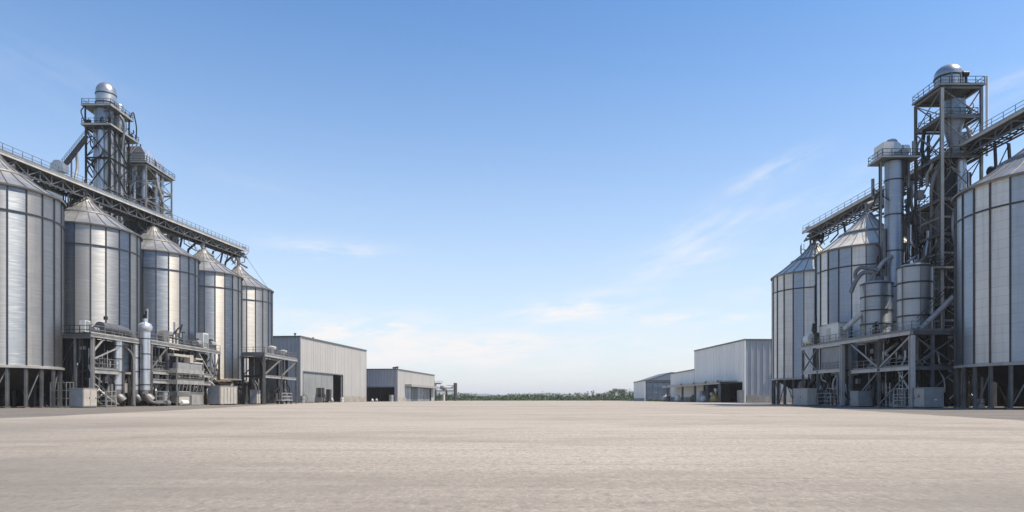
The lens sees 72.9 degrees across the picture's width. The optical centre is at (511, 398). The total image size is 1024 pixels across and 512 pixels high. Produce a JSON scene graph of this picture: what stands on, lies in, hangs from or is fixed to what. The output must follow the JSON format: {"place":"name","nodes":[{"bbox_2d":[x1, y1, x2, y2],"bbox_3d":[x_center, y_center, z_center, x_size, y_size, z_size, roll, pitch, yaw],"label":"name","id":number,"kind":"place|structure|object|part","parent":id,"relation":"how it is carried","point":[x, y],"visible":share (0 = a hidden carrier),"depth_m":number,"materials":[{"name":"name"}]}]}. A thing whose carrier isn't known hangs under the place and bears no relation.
{"place":"outdoors","nodes":[
{"label":"outdoors","id":0,"kind":"place"},
{"bbox_2d":[130,144,175,217],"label":"machine tower","id":1,"kind":"structure","parent":0,"point":[146,167],"depth_m":163.13,"materials":[{"name":"metal"}]},
{"bbox_2d":[245,333,366,402],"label":"ribbed warehouse","id":2,"kind":"structure","parent":0,"point":[339,370],"depth_m":234.28,"materials":[{"name":"corrugated metal"},{"name":"grey steel"}]},
{"bbox_2d":[303,372,332,401],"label":"sliding door","id":3,"kind":"structure","parent":2,"relation":"in","point":[311,381],"depth_m":226.57,"materials":[{"name":"grey metal"}]},
{"bbox_2d":[340,376,341,396],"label":"sliding door","id":4,"kind":"structure","parent":2,"relation":"in","point":[340,376],"depth_m":250.73,"materials":[{"name":"grey metal"}]},
{"bbox_2d":[0,401,1023,511],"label":"concrete yard","id":5,"kind":"structure","parent":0,"point":[527,456],"depth_m":14.68,"materials":[{"name":"grey concrete"}]},
{"bbox_2d":[435,381,456,400],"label":"gantry","id":6,"kind":"object","parent":5,"relation":"on","point":[443,387],"visible":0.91,"depth_m":372.13,"materials":[{"name":"grey metal"}]},
{"bbox_2d":[689,395,696,401],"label":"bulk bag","id":7,"kind":"object","parent":5,"relation":"on","point":[691,398],"visible":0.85,"depth_m":258.32,"materials":[{"name":"fabric"}]},
{"bbox_2d":[0,401,1023,420],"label":"dirt apron","id":8,"kind":"object","parent":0,"point":[1004,412],"visible":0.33,"depth_m":75.18,"materials":[{"name":"grey concrete"}]},
{"bbox_2d":[0,154,66,407],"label":"grain silo","id":9,"kind":"object","parent":8,"relation":"on","point":[32,269],"visible":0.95,"depth_m":95.01,"materials":[{"name":"grey metal"}]},
{"bbox_2d":[37,190,62,387],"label":"silo","id":10,"kind":"object","parent":8,"relation":"on","point":[59,196],"visible":0.01,"depth_m":125.42,"materials":[{"name":"grey metal"}]},
{"bbox_2d":[50,382,73,407],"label":"wire crate","id":11,"kind":"object","parent":8,"relation":"on","point":[58,398],"visible":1,"depth_m":96.57,"materials":[{"name":"grey metal"}]},
{"bbox_2d":[0,380,126,405],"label":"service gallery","id":12,"kind":"object","parent":8,"relation":"on","point":[19,398],"visible":0.02,"depth_m":119.91,"materials":[{"name":"black metal"}]},
{"bbox_2d":[70,388,96,407],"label":"electric cabinet","id":13,"kind":"object","parent":8,"relation":"on","point":[83,397],"visible":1,"depth_m":97.39,"materials":[{"name":"grey metal"}]},
{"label":"door","id":14,"kind":"part","parent":13,"relation":"part of","materials":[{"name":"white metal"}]},
{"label":"door","id":15,"kind":"part","parent":13,"relation":"part of","materials":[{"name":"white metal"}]},
{"bbox_2d":[32,188,142,405],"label":"grain silo","id":16,"kind":"object","parent":8,"relation":"on","point":[102,263],"visible":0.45,"depth_m":114.71,"materials":[{"name":"metal"}]},
{"bbox_2d":[97,391,116,406],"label":"wire crate","id":17,"kind":"object","parent":8,"relation":"on","point":[106,405],"visible":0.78,"depth_m":103.52,"materials":[{"name":"metal"}]},
{"bbox_2d":[80,82,138,228],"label":"elevator tower","id":18,"kind":"structure","parent":8,"relation":"on","point":[112,140],"depth_m":151.26,"materials":[{"name":"metal"}]},
{"bbox_2d":[51,131,88,178],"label":"inclined conveyor","id":19,"kind":"object","parent":18,"relation":"attached to","point":[73,153],"visible":0.75,"depth_m":143.85,"materials":[{"name":"metal"}]},
{"bbox_2d":[112,340,126,406],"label":"vertical duct","id":20,"kind":"object","parent":8,"relation":"on","point":[117,358],"visible":0.77,"depth_m":109.01,"materials":[{"name":"metal"}]},
{"bbox_2d":[44,324,220,406],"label":"steel platform","id":21,"kind":"structure","parent":8,"relation":"on","point":[87,359],"depth_m":108.69,"materials":[{"name":"metal"}]},
{"bbox_2d":[79,320,89,331],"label":"switch box","id":22,"kind":"object","parent":21,"relation":"on","point":[83,322],"visible":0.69,"depth_m":101.94,"materials":[{"name":"white plastic"}]},
{"bbox_2d":[90,326,99,332],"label":"electric motor","id":23,"kind":"object","parent":21,"relation":"on","point":[93,328],"visible":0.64,"depth_m":103.90,"materials":[{"name":"metal"}]},
{"bbox_2d":[94,316,133,343],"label":"dust drum","id":24,"kind":"object","parent":21,"relation":"on","point":[111,326],"visible":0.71,"depth_m":108.35,"materials":[{"name":"grey metal"}]},
{"bbox_2d":[157,330,172,341],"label":"blower","id":25,"kind":"object","parent":21,"relation":"on","point":[164,333],"visible":0.68,"depth_m":125.26,"materials":[{"name":"grey metal"}]},
{"bbox_2d":[170,322,184,344],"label":"valve manifold","id":26,"kind":"object","parent":21,"relation":"on","point":[179,335],"visible":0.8,"depth_m":130.27,"materials":[{"name":"metal"}]},
{"bbox_2d":[192,338,202,347],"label":"electric motor","id":27,"kind":"object","parent":21,"relation":"on","point":[197,340],"visible":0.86,"depth_m":137.81,"materials":[{"name":"metal"}]},
{"bbox_2d":[196,333,207,347],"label":"switch box","id":28,"kind":"object","parent":21,"relation":"on","point":[203,337],"visible":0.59,"depth_m":139.71,"materials":[{"name":"white metal"}]},
{"bbox_2d":[204,334,207,345],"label":"door","id":29,"kind":"structure","parent":28,"relation":"in","point":[205,335],"depth_m":140.54,"materials":[{"name":"metal"}]},
{"bbox_2d":[208,339,216,349],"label":"electric motor","id":30,"kind":"object","parent":21,"relation":"on","point":[210,341],"visible":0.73,"depth_m":143.72,"materials":[{"name":"metal"}]},
{"bbox_2d":[131,338,142,405],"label":"vertical duct","id":31,"kind":"object","parent":8,"relation":"on","point":[139,399],"visible":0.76,"depth_m":114.90,"materials":[{"name":"metal"}]},
{"bbox_2d":[138,309,155,405],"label":"vertical duct","id":32,"kind":"object","parent":8,"relation":"on","point":[145,327],"visible":0.95,"depth_m":115.08,"materials":[{"name":"metal"}]},
{"bbox_2d":[142,392,170,405],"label":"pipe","id":33,"kind":"object","parent":8,"relation":"on","point":[164,403],"visible":0.99,"depth_m":114.99,"materials":[{"name":"grey metal"}]},
{"bbox_2d":[149,391,169,405],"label":"trolley","id":34,"kind":"object","parent":8,"relation":"on","point":[162,398],"visible":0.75,"depth_m":117.90,"materials":[{"name":"grey metal"}]},
{"bbox_2d":[158,392,167,405],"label":"electric cabinet","id":35,"kind":"object","parent":8,"relation":"on","point":[165,395],"visible":0.67,"depth_m":120.60,"materials":[{"name":"grey metal"}]},
{"bbox_2d":[125,219,200,404],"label":"grain silo","id":36,"kind":"object","parent":8,"relation":"on","point":[170,278],"visible":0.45,"depth_m":135.80,"materials":[{"name":"metal"}]},
{"bbox_2d":[168,353,203,405],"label":"sorting machine","id":37,"kind":"object","parent":8,"relation":"on","point":[189,366],"visible":0.88,"depth_m":128.68,"materials":[{"name":"metal"}]},
{"bbox_2d":[193,243,243,403],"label":"grain silo","id":38,"kind":"object","parent":8,"relation":"on","point":[220,304],"visible":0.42,"depth_m":157.91,"materials":[{"name":"metal"}]},
{"bbox_2d":[0,142,266,406],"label":"conveyor bridge","id":39,"kind":"structure","parent":38,"relation":"on","point":[68,187],"depth_m":130.02,"materials":[{"name":"grey metal"}]},
{"bbox_2d":[208,386,237,404],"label":"ribbed container","id":40,"kind":"object","parent":8,"relation":"on","point":[221,395],"visible":1,"depth_m":137.39,"materials":[{"name":"grey metal"}]},
{"bbox_2d":[213,380,247,403],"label":"scrap conveyor","id":41,"kind":"object","parent":8,"relation":"on","point":[217,382],"visible":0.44,"depth_m":152.21,"materials":[{"name":"metal"}]},
{"bbox_2d":[207,260,273,403],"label":"grain silo","id":42,"kind":"object","parent":8,"relation":"on","point":[257,315],"visible":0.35,"depth_m":178.01,"materials":[{"name":"metal"}]},
{"bbox_2d":[250,390,259,403],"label":"electric cabinet","id":43,"kind":"object","parent":8,"relation":"on","point":[253,396],"visible":0.89,"depth_m":151.36,"materials":[{"name":"grey metal"}]},
{"bbox_2d":[241,347,297,403],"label":"steel platform","id":44,"kind":"structure","parent":8,"relation":"on","point":[264,376],"depth_m":159.45,"materials":[{"name":"grey metal"}]},
{"bbox_2d":[267,346,275,353],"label":"vent cowl","id":45,"kind":"object","parent":44,"relation":"on","point":[272,347],"visible":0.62,"depth_m":156.33,"materials":[{"name":"white metal"}]},
{"bbox_2d":[276,393,292,403],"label":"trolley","id":46,"kind":"object","parent":8,"relation":"on","point":[286,398],"visible":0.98,"depth_m":160.44,"materials":[{"name":"metal"}]},
{"bbox_2d":[300,396,304,402],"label":"barrel","id":47,"kind":"object","parent":8,"relation":"on","point":[302,399],"visible":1,"depth_m":207.46,"materials":[{"name":"metal"}]},
{"bbox_2d":[315,388,331,402],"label":"container","id":48,"kind":"object","parent":8,"relation":"on","point":[322,396],"visible":1,"depth_m":215.51,"materials":[{"name":"metal"}]},
{"bbox_2d":[389,395,393,401],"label":"barrel","id":49,"kind":"object","parent":8,"relation":"on","point":[391,398],"visible":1,"depth_m":287.45,"materials":[{"name":"metal"}]},
{"bbox_2d":[367,366,438,400],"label":"ribbed warehouse","id":50,"kind":"structure","parent":8,"relation":"on","point":[397,384],"depth_m":303.27,"materials":[{"name":"metal"}]},
{"bbox_2d":[406,387,410,400],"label":"sliding door","id":51,"kind":"structure","parent":50,"relation":"in","point":[408,389],"depth_m":309.99,"materials":[{"name":"grey metal"}]},
{"bbox_2d":[411,387,416,400],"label":"sliding door","id":52,"kind":"structure","parent":50,"relation":"in","point":[413,390],"depth_m":320.45,"materials":[{"name":"grey metal"}]},
{"bbox_2d":[417,388,423,400],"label":"sliding door","id":53,"kind":"structure","parent":50,"relation":"in","point":[420,391],"depth_m":334.69,"materials":[{"name":"grey metal"}]},
{"bbox_2d":[424,388,429,400],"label":"sliding door","id":54,"kind":"structure","parent":50,"relation":"in","point":[426,391],"depth_m":347.85,"materials":[{"name":"grey metal"}]},
{"bbox_2d":[633,380,669,400],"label":"glazed shed","id":55,"kind":"structure","parent":8,"relation":"on","point":[644,390],"depth_m":330.01,"materials":[{"name":"metal"}]},
{"bbox_2d":[640,372,674,380],"bbox_3d":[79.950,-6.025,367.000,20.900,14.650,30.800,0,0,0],"label":"gable roof","id":56,"kind":"structure","parent":55,"relation":"on","point":[664,376],"depth_m":352.00,"materials":[{"name":"grey metal"}]},
{"bbox_2d":[646,399,661,400],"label":"weeds","id":57,"kind":"object","parent":8,"relation":"on","point":[654,400],"visible":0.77,"depth_m":326.50,"materials":[{"name":"green plant"}]},
{"bbox_2d":[675,395,680,401],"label":"bulk bag","id":58,"kind":"object","parent":8,"relation":"on","point":[677,398],"visible":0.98,"depth_m":277.97,"materials":[{"name":"fabric"}]},
{"bbox_2d":[662,380,736,401],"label":"loading canopy","id":59,"kind":"object","parent":8,"relation":"on","point":[706,383],"visible":0.94,"depth_m":248.62,"materials":[{"name":"metal"}]},
{"bbox_2d":[699,391,705,401],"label":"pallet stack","id":60,"kind":"object","parent":8,"relation":"on","point":[702,393],"visible":0.32,"depth_m":246.50,"materials":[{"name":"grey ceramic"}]},
{"bbox_2d":[700,395,705,401],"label":"bulk bag","id":61,"kind":"object","parent":8,"relation":"on","point":[703,398],"visible":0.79,"depth_m":238.69,"materials":[{"name":"fabric"}]},
{"bbox_2d":[710,394,717,401],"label":"bulk bag","id":62,"kind":"object","parent":8,"relation":"on","point":[714,397],"visible":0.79,"depth_m":227.20,"materials":[{"name":"yellow fabric"}]},
{"bbox_2d":[737,390,744,401],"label":"storage bin","id":63,"kind":"object","parent":8,"relation":"on","point":[740,395],"visible":1,"depth_m":212.40,"materials":[{"name":"beige metal"}]},
{"bbox_2d":[770,240,834,404],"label":"grain silo","id":64,"kind":"object","parent":8,"relation":"on","point":[793,282],"visible":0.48,"depth_m":144.51,"materials":[{"name":"metal"}]},
{"bbox_2d":[797,381,805,387],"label":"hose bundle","id":65,"kind":"object","parent":64,"relation":"hanging from","point":[799,384],"visible":0.15,"depth_m":143.03,"materials":[{"name":"black rubber"}]},
{"bbox_2d":[793,388,816,405],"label":"electric cabinet","id":66,"kind":"object","parent":8,"relation":"on","point":[804,396],"visible":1,"depth_m":119.61,"materials":[{"name":"grey metal"}]},
{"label":"door","id":67,"kind":"part","parent":66,"relation":"part of","materials":[{"name":"grey metal"}]},
{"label":"door","id":68,"kind":"part","parent":66,"relation":"part of","materials":[{"name":"grey metal"}]},
{"bbox_2d":[817,393,837,405],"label":"wire crate","id":69,"kind":"object","parent":8,"relation":"on","point":[824,398],"visible":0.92,"depth_m":115.96,"materials":[{"name":"metal"}]},
{"bbox_2d":[850,391,872,406],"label":"electric cabinet","id":70,"kind":"object","parent":8,"relation":"on","point":[860,398],"visible":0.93,"depth_m":105.79,"materials":[{"name":"grey metal"}]},
{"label":"door","id":71,"kind":"part","parent":70,"relation":"part of","materials":[{"name":"grey metal"}]},
{"bbox_2d":[813,203,922,405],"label":"grain silo","id":72,"kind":"object","parent":8,"relation":"on","point":[840,259],"visible":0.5,"depth_m":120.41,"materials":[{"name":"grey metal"}]},
{"bbox_2d":[801,321,953,407],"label":"steel platform","id":73,"kind":"structure","parent":8,"relation":"on","point":[911,360],"depth_m":103.94,"materials":[{"name":"grey metal"}]},
{"bbox_2d":[803,333,813,345],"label":"white tank","id":74,"kind":"object","parent":73,"relation":"on","point":[807,339],"visible":0.7,"depth_m":122.64,"materials":[{"name":"plastic"}]},
{"bbox_2d":[812,285,818,343],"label":"vent stack","id":75,"kind":"object","parent":73,"relation":"on","point":[814,329],"visible":1,"depth_m":121.00,"materials":[{"name":"metal"}]},
{"bbox_2d":[818,322,847,342],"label":"equipment housing","id":76,"kind":"object","parent":73,"relation":"on","point":[836,328],"visible":0.75,"depth_m":116.42,"materials":[{"name":"grey metal"}]},
{"bbox_2d":[826,328,830,340],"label":"door","id":77,"kind":"structure","parent":76,"relation":"in","point":[828,331],"depth_m":117.66,"materials":[{"name":"metal"}]},
{"bbox_2d":[843,266,893,335],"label":"banded bin","id":78,"kind":"object","parent":73,"relation":"on","point":[877,296],"visible":0.94,"depth_m":107.91,"materials":[{"name":"metal"}]},
{"bbox_2d":[872,321,879,333],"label":"platform pump","id":79,"kind":"object","parent":73,"relation":"on","point":[876,324],"visible":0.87,"depth_m":104.50,"materials":[{"name":"metal"}]},
{"bbox_2d":[896,259,934,329],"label":"banded bin","id":80,"kind":"object","parent":73,"relation":"on","point":[915,289],"visible":0.91,"depth_m":98.94,"materials":[{"name":"metal"}]},
{"bbox_2d":[917,285,953,327],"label":"inclined duct","id":81,"kind":"object","parent":73,"relation":"on","point":[946,303],"visible":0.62,"depth_m":96.39,"materials":[{"name":"metal"}]},
{"bbox_2d":[867,139,923,340],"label":"elevator column","id":82,"kind":"structure","parent":8,"relation":"on","point":[893,158],"depth_m":110.92,"materials":[{"name":"grey metal"}]},
{"bbox_2d":[894,388,907,407],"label":"wire crate","id":83,"kind":"object","parent":8,"relation":"on","point":[903,400],"visible":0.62,"depth_m":97.23,"materials":[{"name":"metal"}]},
{"bbox_2d":[800,100,1023,406],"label":"conveyor bridge","id":84,"kind":"structure","parent":8,"relation":"on","point":[1009,124],"depth_m":109.78,"materials":[{"name":"grey metal"}]},
{"bbox_2d":[831,384,1023,405],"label":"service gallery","id":85,"kind":"object","parent":8,"relation":"on","point":[1018,402],"visible":0.03,"depth_m":116.13,"materials":[{"name":"black metal"}]},
{"bbox_2d":[914,387,944,407],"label":"electric cabinet","id":86,"kind":"object","parent":8,"relation":"on","point":[928,397],"visible":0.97,"depth_m":92.41,"materials":[{"name":"grey metal"}]},
{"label":"door","id":87,"kind":"part","parent":86,"relation":"part of","materials":[{"name":"grey metal"}]},
{"bbox_2d":[912,64,987,406],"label":"lattice tower","id":88,"kind":"structure","parent":8,"relation":"on","point":[951,91],"depth_m":109.40,"materials":[{"name":"grey metal"}]},
{"bbox_2d":[977,399,984,407],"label":"barrel","id":89,"kind":"object","parent":8,"relation":"on","point":[981,404],"visible":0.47,"depth_m":92.02,"materials":[{"name":"grey metal"}]},
{"bbox_2d":[951,148,1023,408],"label":"grain silo","id":90,"kind":"object","parent":8,"relation":"on","point":[989,276],"visible":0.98,"depth_m":86.27,"materials":[{"name":"grey metal"}]},
{"bbox_2d":[986,166,996,406],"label":"transfer duct","id":91,"kind":"object","parent":8,"relation":"on","point":[989,169],"visible":0.07,"depth_m":107.50,"materials":[{"name":"metal"}]},
{"bbox_2d":[437,393,586,396],"bbox_3d":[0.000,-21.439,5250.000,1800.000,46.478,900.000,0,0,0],"label":"hills","id":92,"kind":"structure","parent":0,"point":[484,395],"depth_m":5089.99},
{"bbox_2d":[0,0,1023,395],"label":"sky","id":93,"kind":"structure","parent":0,"point":[501,197],"materials":[{"name":"blue"}]},
{"bbox_2d":[441,400,632,400],"bbox_3d":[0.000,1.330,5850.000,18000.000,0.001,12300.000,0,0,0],"label":"field","id":94,"kind":"structure","parent":0,"point":[537,400],"depth_m":439.22,"materials":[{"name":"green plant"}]},
{"bbox_2d":[436,391,633,400],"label":"scrub","id":95,"kind":"object","parent":94,"relation":"on","point":[546,398],"visible":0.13,"depth_m":423.60,"materials":[{"name":"green plant"}]},
{"bbox_2d":[608,388,619,398],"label":"tree","id":96,"kind":"object","parent":94,"relation":"on","point":[614,392],"visible":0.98,"depth_m":447.90,"materials":[{"name":"green plant"}]},
{"bbox_2d":[619,389,631,396],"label":"tree","id":97,"kind":"object","parent":94,"relation":"on","point":[624,393],"visible":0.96,"depth_m":439.59,"materials":[{"name":"green plant"}]},
{"bbox_2d":[670,369,729,401],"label":"ribbed warehouse","id":98,"kind":"structure","parent":0,"point":[684,377],"depth_m":280.98,"materials":[{"name":"metal"}]},
{"bbox_2d":[694,339,791,402],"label":"ribbed warehouse","id":99,"kind":"structure","parent":0,"point":[746,364],"depth_m":217.80,"materials":[{"name":"corrugated metal"},{"name":"grey steel"}]},
{"bbox_2d":[904,205,987,405],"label":"dryer block","id":100,"kind":"structure","parent":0,"point":[926,216],"depth_m":124.62,"materials":[{"name":"grey metal"}]}
]}

